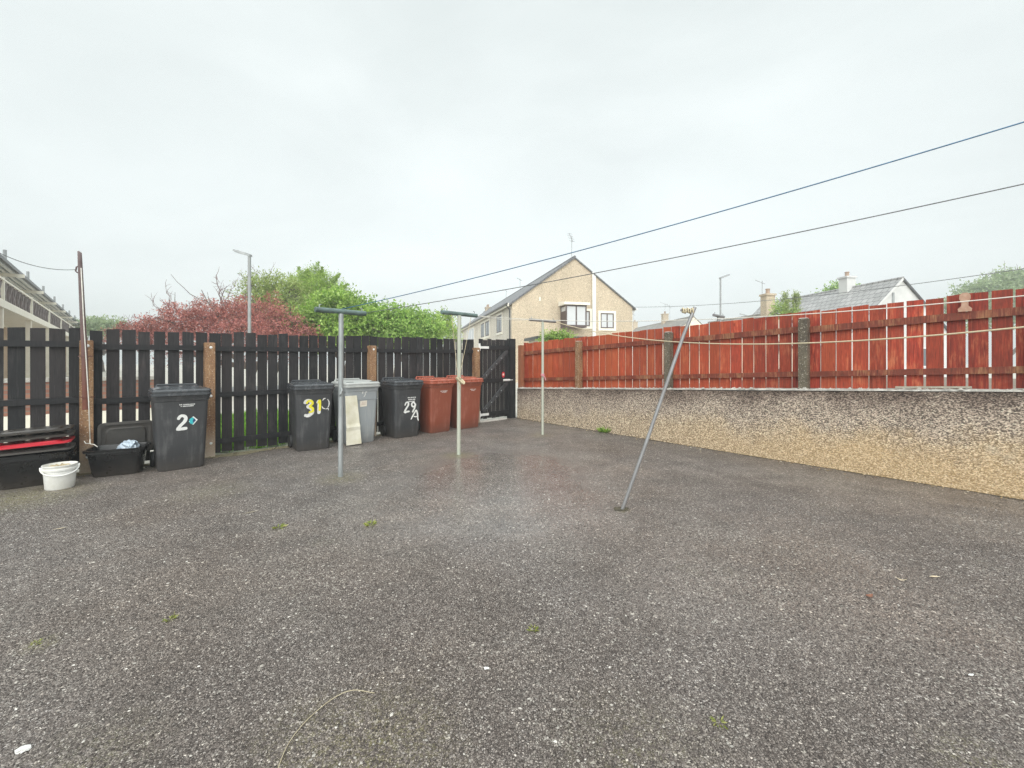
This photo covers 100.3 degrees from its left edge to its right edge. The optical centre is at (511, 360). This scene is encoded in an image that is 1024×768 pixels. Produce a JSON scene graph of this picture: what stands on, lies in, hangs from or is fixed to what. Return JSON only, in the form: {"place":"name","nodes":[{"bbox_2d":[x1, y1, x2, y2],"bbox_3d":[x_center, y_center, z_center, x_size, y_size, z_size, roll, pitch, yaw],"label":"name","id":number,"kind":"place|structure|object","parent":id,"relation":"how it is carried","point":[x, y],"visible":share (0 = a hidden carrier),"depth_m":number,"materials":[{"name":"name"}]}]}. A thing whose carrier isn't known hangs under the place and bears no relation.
{"place":"outdoors","nodes":[
{"label":"outdoors","id":0,"kind":"place"},
{"bbox_2d":[4,376,153,442],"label":"brick wall","id":1,"kind":"structure","parent":0,"point":[27,388],"depth_m":7.67,"materials":[{"name":"beige paint"}]},
{"bbox_2d":[0,418,1023,767],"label":"yard","id":2,"kind":"structure","parent":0,"point":[502,464],"depth_m":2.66,"materials":[{"name":"grey asphalt"}]},
{"bbox_2d":[14,744,30,753],"bbox_3d":[-1.753,1.395,1.532,0.044,0.015,0.037,0,0,32],"label":"stone","id":3,"kind":"object","parent":2,"relation":"on","point":[22,749],"visible":1,"depth_m":1.53,"materials":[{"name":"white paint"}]},
{"bbox_2d":[0,446,76,489],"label":"recycling box","id":4,"kind":"object","parent":2,"relation":"on","point":[20,471],"visible":0.65,"depth_m":4.70,"materials":[{"name":"black plastic"}]},
{"bbox_2d":[0,442,75,456],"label":"box lid","id":5,"kind":"object","parent":4,"relation":"on","point":[43,448],"visible":0.85,"depth_m":4.78,"materials":[{"name":"grey plastic"}]},
{"bbox_2d":[0,436,74,449],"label":"box lid","id":6,"kind":"object","parent":5,"relation":"on","point":[32,443],"visible":0.99,"depth_m":4.77,"materials":[{"name":"red plastic"}]},
{"bbox_2d":[0,429,75,442],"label":"box lid","id":7,"kind":"object","parent":6,"relation":"on","point":[36,436],"visible":0.88,"depth_m":4.79,"materials":[{"name":"black plastic"}]},
{"bbox_2d":[0,424,73,436],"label":"box lid","id":8,"kind":"object","parent":7,"relation":"on","point":[24,431],"visible":1,"depth_m":4.82,"materials":[{"name":"black plastic"}]},
{"bbox_2d":[39,461,79,490],"bbox_3d":[-4.968,1.269,4.692,0.297,0.262,0.297,0,0,0],"label":"bucket","id":9,"kind":"object","parent":2,"relation":"on","point":[59,475],"visible":1,"depth_m":4.62,"materials":[{"name":"white plastic"}]},
{"bbox_2d":[82,442,150,477],"bbox_3d":[-4.898,1.235,5.319,0.572,0.330,0.452,0,0,-31],"label":"recycling box","id":10,"kind":"object","parent":2,"relation":"on","point":[108,460],"visible":0.99,"depth_m":5.19,"materials":[{"name":"black plastic"}]},
{"bbox_2d":[117,440,139,448],"bbox_3d":[-4.869,1.099,5.428,0.255,0.192,0.189,0,0,0],"label":"crumpled film","id":11,"kind":"object","parent":10,"relation":"in","point":[129,444],"visible":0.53,"depth_m":5.37,"materials":[{"name":"white plastic"}]},
{"bbox_2d":[161,611,178,621],"bbox_3d":[-1.846,1.384,2.309,0.076,0.030,0.080,0,0,0],"label":"weed","id":12,"kind":"object","parent":2,"relation":"on","point":[173,616],"visible":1,"depth_m":2.32,"materials":[{"name":"green plant"}]},
{"bbox_2d":[148,383,210,471],"bbox_3d":[-4.408,0.859,5.661,0.616,1.082,0.679,0,0,-44],"label":"wheelie bin","id":13,"kind":"object","parent":2,"relation":"on","point":[179,417],"visible":1,"depth_m":5.46,"materials":[{"name":"grey plastic"}]},
{"bbox_2d":[76,434,381,475],"bbox_3d":[-3.913,1.397,6.570,8.600,0.001,0.304,0,0,-44],"label":"yard edge","id":14,"kind":"object","parent":2,"relation":"on","point":[222,455],"visible":0.24,"depth_m":6.42,"materials":[{"name":"grey concrete"}]},
{"bbox_2d":[0,327,479,473],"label":"black fence","id":15,"kind":"object","parent":2,"relation":"on","point":[434,357],"visible":0.49,"depth_m":6.21,"materials":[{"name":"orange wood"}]},
{"bbox_2d":[75,251,94,409],"bbox_3d":[-5.227,-0.368,5.205,0.170,1.934,0.112,0,0,0],"label":"rusty pole","id":16,"kind":"object","parent":15,"relation":"attached to","point":[84,397],"visible":0.93,"depth_m":5.18,"materials":[{"name":"metal"}]},
{"bbox_2d":[0,253,75,269],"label":"wire","id":17,"kind":"object","parent":16,"relation":"attached to","point":[34,265],"visible":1,"depth_m":4.85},
{"bbox_2d":[80,268,97,446],"bbox_3d":[-5.085,-0.041,5.116,0.272,2.156,0.056,0,0,16],"label":"hanging cord","id":18,"kind":"object","parent":16,"relation":"hanging from","point":[86,363],"visible":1,"depth_m":5.15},
{"bbox_2d":[271,522,287,528],"bbox_3d":[-1.944,1.383,3.572,0.128,0.036,0.117,0,0,0],"label":"weed","id":19,"kind":"object","parent":2,"relation":"on","point":[282,525],"visible":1,"depth_m":3.59,"materials":[{"name":"green plant"}]},
{"bbox_2d":[287,379,334,451],"bbox_3d":[-3.239,0.859,6.859,0.604,1.082,0.679,0,0,-37],"label":"wheelie bin","id":20,"kind":"object","parent":2,"relation":"on","point":[310,402],"visible":1,"depth_m":6.65,"materials":[{"name":"grey plastic"}]},
{"bbox_2d":[278,690,373,767],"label":"dry stem","id":21,"kind":"object","parent":2,"relation":"on","point":[315,712],"visible":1,"depth_m":1.69,"materials":[{"name":"beige plant"}]},
{"bbox_2d":[314,304,366,476],"bbox_3d":[-2.050,0.385,5.148,0.092,2.090,0.627,0,0,43],"label":"clothes pole","id":22,"kind":"object","parent":2,"relation":"on","point":[341,312],"visible":0.94,"depth_m":5.13,"materials":[{"name":"grey metal"}]},
{"bbox_2d":[343,121,1023,308],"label":"washing line","id":23,"kind":"object","parent":22,"relation":"attached to","point":[723,210],"visible":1,"depth_m":3.17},
{"bbox_2d":[367,183,1023,312],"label":"washing line","id":24,"kind":"object","parent":22,"relation":"attached to","point":[729,246],"visible":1,"depth_m":3.60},
{"bbox_2d":[345,395,361,445],"bbox_3d":[-2.609,0.980,7.028,0.258,0.800,0.053,0,0,-45],"label":"leaning board","id":25,"kind":"object","parent":2,"relation":"on","point":[353,434],"visible":1,"depth_m":7.02,"materials":[{"name":"beige wood"}]},
{"bbox_2d":[331,378,379,443],"bbox_3d":[-2.712,0.859,7.390,0.622,1.082,0.679,0,0,-45],"label":"wheelie bin","id":26,"kind":"object","parent":2,"relation":"on","point":[365,391],"visible":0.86,"depth_m":7.25,"materials":[{"name":"grey plastic"}]},
{"bbox_2d":[363,519,376,525],"bbox_3d":[-1.209,1.380,3.642,0.121,0.038,0.116,0,0,0],"label":"weed","id":27,"kind":"object","parent":2,"relation":"on","point":[373,523],"visible":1,"depth_m":3.65,"materials":[{"name":"green plant"}]},
{"bbox_2d":[380,377,423,437],"bbox_3d":[-2.064,0.859,7.964,0.604,1.082,0.679,0,0,-42],"label":"wheelie bin","id":28,"kind":"object","parent":2,"relation":"on","point":[401,396],"visible":0.99,"depth_m":7.76,"materials":[{"name":"grey plastic"}]},
{"bbox_2d":[415,376,454,432],"bbox_3d":[-1.552,0.859,8.492,0.592,1.082,0.679,0,0,-45],"label":"wheelie bin","id":29,"kind":"object","parent":2,"relation":"on","point":[435,405],"visible":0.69,"depth_m":8.28,"materials":[{"name":"brown plastic"}]},
{"bbox_2d":[440,308,477,454],"bbox_3d":[-0.743,0.330,6.394,0.183,2.201,0.691,0,0,42],"label":"clothes pole","id":30,"kind":"object","parent":2,"relation":"on","point":[460,380],"visible":0.99,"depth_m":6.36,"materials":[{"name":"beige metal"}]},
{"bbox_2d":[482,295,1023,321],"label":"washing line","id":31,"kind":"object","parent":30,"relation":"attached to","point":[792,314],"visible":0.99,"depth_m":4.11,"materials":[{"name":"grey plastic"}]},
{"bbox_2d":[446,375,483,428],"bbox_3d":[-1.021,0.859,9.010,0.592,1.082,0.679,0,0,-42],"label":"wheelie bin","id":32,"kind":"object","parent":2,"relation":"on","point":[470,395],"visible":0.64,"depth_m":8.82,"materials":[{"name":"brown plastic"}]},
{"bbox_2d":[480,417,506,422],"bbox_3d":[-0.477,1.396,9.977,0.815,0.048,0.180,0,0,-44],"label":"threshold","id":33,"kind":"object","parent":2,"relation":"on","point":[493,419],"visible":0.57,"depth_m":9.93,"materials":[{"name":"grey concrete"}]},
{"bbox_2d":[507,339,515,417],"bbox_3d":[-0.019,0.460,10.432,0.173,1.980,0.130,0,0,-44],"label":"gate post","id":34,"kind":"object","parent":2,"relation":"on","point":[512,378],"visible":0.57,"depth_m":10.37,"materials":[{"name":"black wood"}]},
{"bbox_2d":[478,339,509,418],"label":"garden gate","id":35,"kind":"structure","parent":34,"relation":"attached to","point":[494,376],"depth_m":10.04,"materials":[{"name":"black wood"}]},
{"bbox_2d":[526,624,539,630],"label":"weed","id":36,"kind":"object","parent":2,"relation":"on","point":[537,627],"visible":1,"depth_m":2.21,"materials":[{"name":"green plant"}]},
{"bbox_2d":[529,317,555,434],"bbox_3d":[0.633,0.302,8.133,0.700,2.257,0.178,0,0,-41],"label":"clothes pole","id":37,"kind":"object","parent":2,"relation":"on","point":[542,321],"visible":0.96,"depth_m":8.10,"materials":[{"name":"grey metal"}]},
{"bbox_2d":[556,322,1023,344],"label":"washing line","id":38,"kind":"object","parent":37,"relation":"attached to","point":[824,342],"visible":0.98,"depth_m":4.24,"materials":[{"name":"beige fabric"}]},
{"bbox_2d":[596,425,610,432],"bbox_3d":[1.823,1.331,8.328,0.345,0.153,0.361,0,0,-14],"label":"weed","id":39,"kind":"object","parent":2,"relation":"on","point":[599,429],"visible":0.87,"depth_m":8.25,"materials":[{"name":"green plant"}]},
{"bbox_2d":[614,306,696,510],"bbox_3d":[1.348,0.476,4.014,0.795,1.974,0.116,0,0,0],"label":"leaning pole","id":40,"kind":"object","parent":2,"relation":"on","point":[691,311],"visible":0.94,"depth_m":4.02,"materials":[{"name":"grey metal"}]},
{"bbox_2d":[709,716,726,728],"bbox_3d":[0.798,1.387,1.644,0.065,0.024,0.073,0,0,0],"label":"weed","id":41,"kind":"object","parent":2,"relation":"on","point":[713,719],"visible":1,"depth_m":1.65,"materials":[{"name":"green plant"}]},
{"bbox_2d":[518,418,1020,499],"bbox_3d":[3.982,1.397,5.684,0.109,0.001,12.000,0,0,-40],"label":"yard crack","id":42,"kind":"object","parent":2,"relation":"on","point":[817,466],"visible":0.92,"depth_m":5.47,"materials":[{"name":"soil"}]},
{"bbox_2d":[517,387,1023,499],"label":"boundary wall","id":43,"kind":"structure","parent":2,"relation":"on","point":[968,439],"depth_m":5.45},
{"bbox_2d":[518,289,1023,388],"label":"red fence","id":44,"kind":"object","parent":43,"relation":"on","point":[773,366],"visible":0.85,"depth_m":5.79,"materials":[{"name":"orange wood"}]},
{"bbox_2d":[895,386,971,387],"bbox_3d":[4.804,0.306,4.885,0.624,0.050,0.050,0,0,45],"label":"timber offcut","id":45,"kind":"object","parent":43,"relation":"on","point":[933,386],"visible":1,"depth_m":4.86,"materials":[{"name":"wood"}]},
{"bbox_2d":[0,0,1023,364],"label":"sky","id":46,"kind":"structure","parent":0,"point":[398,147],"materials":[{"name":"white"}]},
{"bbox_2d":[66,365,1015,471],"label":"ground","id":47,"kind":"structure","parent":0,"point":[248,449],"depth_m":32.16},
{"bbox_2d":[0,250,87,378],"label":"deck access flats","id":48,"kind":"structure","parent":47,"relation":"on","point":[26,302],"depth_m":23.52,"materials":[{"name":"beige paint"}]},
{"bbox_2d":[72,314,126,371],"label":"distant tree","id":49,"kind":"object","parent":47,"relation":"on","point":[98,324],"visible":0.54,"depth_m":54.22,"materials":[{"name":"green plant"}]},
{"bbox_2d":[101,270,327,390],"bbox_3d":[-12.406,-1.225,18.577,9.715,5.540,5.401,0,0,0],"label":"purple shrub","id":50,"kind":"object","parent":47,"relation":"on","point":[234,319],"visible":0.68,"depth_m":17.58,"materials":[{"name":"red plant"}]},
{"bbox_2d":[233,249,251,332],"bbox_3d":[-9.752,-1.268,15.475,0.747,5.535,0.260,0,0,14],"label":"street lamp","id":51,"kind":"object","parent":47,"relation":"on","point":[249,287],"visible":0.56,"depth_m":15.36,"materials":[{"name":"grey metal"}]},
{"bbox_2d":[224,265,314,383],"bbox_3d":[-11.224,-1.720,21.006,5.353,6.510,3.518,0,0,0],"label":"olive tree","id":52,"kind":"object","parent":47,"relation":"on","point":[262,290],"visible":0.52,"depth_m":20.68,"materials":[{"name":"green plant"}]},
{"bbox_2d":[221,408,335,451],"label":"lawn grass","id":53,"kind":"structure","parent":47,"relation":"on","point":[255,447],"depth_m":7.76,"materials":[{"name":"green plant"}]},
{"bbox_2d":[282,260,354,310],"bbox_3d":[-10.467,-1.931,23.102,4.458,6.895,3.633,0,0,0],"label":"conifer tree","id":54,"kind":"object","parent":47,"relation":"on","point":[307,274],"visible":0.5,"depth_m":22.75,"materials":[{"name":"green plant"}]},
{"bbox_2d":[277,282,390,377],"bbox_3d":[-7.702,-0.988,19.094,5.680,5.039,3.856,0,0,0],"label":"leafy tree","id":55,"kind":"object","parent":47,"relation":"on","point":[337,298],"visible":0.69,"depth_m":18.24,"materials":[{"name":"green plant"}]},
{"bbox_2d":[357,295,450,376],"bbox_3d":[-4.980,-0.674,18.894,4.541,4.434,3.105,0,0,0],"label":"spreading tree","id":56,"kind":"object","parent":47,"relation":"on","point":[404,322],"visible":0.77,"depth_m":18.41,"materials":[{"name":"green plant"}]},
{"bbox_2d":[433,306,462,339],"bbox_3d":[-3.697,-0.683,22.024,2.555,4.370,2.237,0,0,0],"label":"slender tree","id":57,"kind":"object","parent":47,"relation":"on","point":[446,318],"visible":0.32,"depth_m":21.81,"materials":[{"name":"green plant"}]},
{"bbox_2d":[452,233,637,381],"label":"gabled house","id":58,"kind":"structure","parent":47,"relation":"on","point":[589,302],"depth_m":28.93,"materials":[{"name":"beige paint"}]},
{"bbox_2d":[466,326,473,339],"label":"window","id":59,"kind":"structure","parent":58,"relation":"in","point":[470,334],"depth_m":45.04,"materials":[{"name":"white paint"}]},
{"bbox_2d":[480,321,484,338],"bbox_3d":[-2.600,-2.675,37.973,0.110,1.570,2.120,0,0,-14],"label":"window","id":60,"kind":"structure","parent":58,"relation":"in","point":[482,325],"depth_m":38.10,"materials":[{"name":"white glass"}]},
{"bbox_2d":[485,318,489,338],"bbox_3d":[-2.057,-2.675,35.842,0.110,1.570,2.120,0,0,-14],"label":"window","id":61,"kind":"structure","parent":58,"relation":"in","point":[487,322],"depth_m":35.80,"materials":[{"name":"white glass"}]},
{"bbox_2d":[496,312,502,335],"bbox_3d":[-0.937,-2.685,31.380,0.110,1.590,2.120,0,0,-14],"label":"window","id":62,"kind":"structure","parent":58,"relation":"in","point":[499,323],"depth_m":31.28,"materials":[{"name":"white glass"}]},
{"bbox_2d":[558,301,589,328],"bbox_3d":[4.102,-3.055,28.237,1.790,1.790,1.146,0,0,-14],"label":"oriel window","id":63,"kind":"structure","parent":58,"relation":"in","point":[575,311],"depth_m":27.88,"materials":[{"name":"white glass"}]},
{"bbox_2d":[582,309,591,328],"bbox_3d":[5.008,-2.850,29.052,0.940,1.370,0.110,0,0,-14],"label":"window","id":64,"kind":"structure","parent":58,"relation":"in","point":[589,311],"depth_m":29.10,"materials":[{"name":"white glass"}]},
{"bbox_2d":[598,311,615,330],"bbox_3d":[6.559,-2.740,29.442,1.320,1.370,0.110,0,0,-14],"label":"window","id":65,"kind":"structure","parent":58,"relation":"in","point":[602,315],"depth_m":29.42,"materials":[{"name":"white glass"}]},
{"bbox_2d":[665,268,1023,306],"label":"wire","id":66,"kind":"object","parent":58,"relation":"attached to","point":[860,290],"visible":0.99,"depth_m":18.67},
{"bbox_2d":[535,328,577,341],"bbox_3d":[1.612,0.167,14.623,1.657,2.678,1.137,0,0,0],"label":"roof shrub","id":67,"kind":"object","parent":47,"relation":"on","point":[562,334],"visible":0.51,"depth_m":14.48,"materials":[{"name":"green plant"}]},
{"bbox_2d":[633,304,701,336],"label":"distant house","id":68,"kind":"structure","parent":47,"relation":"on","point":[671,324],"depth_m":60.49,"materials":[{"name":"grey tile"}]},
{"bbox_2d":[712,312,724,321],"bbox_3d":[4.652,0.179,9.617,0.580,2.503,0.074,0,0,-44],"label":"clothes pole","id":69,"kind":"object","parent":47,"relation":"on","point":[718,316],"visible":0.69,"depth_m":9.58,"materials":[{"name":"grey metal"}]},
{"bbox_2d":[719,274,729,321],"bbox_3d":[11.862,-1.667,23.866,0.653,6.335,0.260,0,0,-17],"label":"street lamp","id":70,"kind":"object","parent":47,"relation":"on","point":[720,291],"visible":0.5,"depth_m":23.75,"materials":[{"name":"grey metal"}]},
{"bbox_2d":[689,280,776,381],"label":"cottage","id":71,"kind":"structure","parent":47,"relation":"on","point":[764,305],"depth_m":27.64,"materials":[{"name":"brown tile"}]},
{"bbox_2d":[768,297,800,319],"bbox_3d":[15.987,-1.095,25.023,2.014,5.204,1.400,0,0,-24],"label":"climbing shrub","id":72,"kind":"object","parent":47,"relation":"on","point":[778,310],"visible":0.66,"depth_m":24.92,"materials":[{"name":"green plant"}]},
{"bbox_2d":[778,289,793,316],"bbox_3d":[15.916,-1.323,24.952,0.958,5.663,1.176,0,0,37],"label":"upright tree","id":73,"kind":"object","parent":47,"relation":"on","point":[784,296],"visible":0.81,"depth_m":24.92,"materials":[{"name":"green plant"}]},
{"bbox_2d":[789,291,801,312],"bbox_3d":[16.489,-1.353,24.994,1.090,5.729,0.924,0,0,-30],"label":"upright tree","id":74,"kind":"object","parent":47,"relation":"on","point":[794,298],"visible":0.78,"depth_m":24.91,"materials":[{"name":"green plant"}]},
{"bbox_2d":[810,279,860,292],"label":"distant tree","id":75,"kind":"object","parent":47,"relation":"on","point":[835,286],"visible":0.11,"depth_m":49.89,"materials":[{"name":"green plant"}]},
{"bbox_2d":[753,272,946,376],"bbox_3d":[23.203,-2.334,32.189,8.300,7.669,12.295,0,0,-7],"label":"white bungalow","id":76,"kind":"object","parent":47,"relation":"on","point":[883,295],"visible":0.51,"depth_m":27.48,"materials":[{"name":"white paint"}]},
{"bbox_2d":[938,261,1023,354],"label":"distant tree","id":77,"kind":"object","parent":47,"relation":"on","point":[1013,280],"visible":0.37,"depth_m":61.03,"materials":[{"name":"green plant"}]},
{"bbox_2d":[524,336,579,386],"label":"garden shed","id":78,"kind":"structure","parent":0,"point":[531,339],"depth_m":15.53,"materials":[{"name":"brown wood"}]},
{"bbox_2d":[689,376,1023,388],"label":"garden ground","id":79,"kind":"structure","parent":0,"point":[990,383],"depth_m":15.23,"materials":[{"name":"green soil"}]},
{"bbox_3d":[-5.017,1.307,5.510,0.400,0.185,0.110,0,0,-44],"label":"concrete block","id":80,"kind":"object","parent":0,"visible":0},
{"bbox_2d":[97,420,152,450],"bbox_3d":[-5.017,1.002,5.555,0.540,0.420,0.047,0,6,-45],"label":"box lid","id":81,"kind":"object","parent":80,"relation":"on","point":[121,432],"visible":0.71,"depth_m":5.53,"materials":[{"name":"grey plastic"}]}
]}

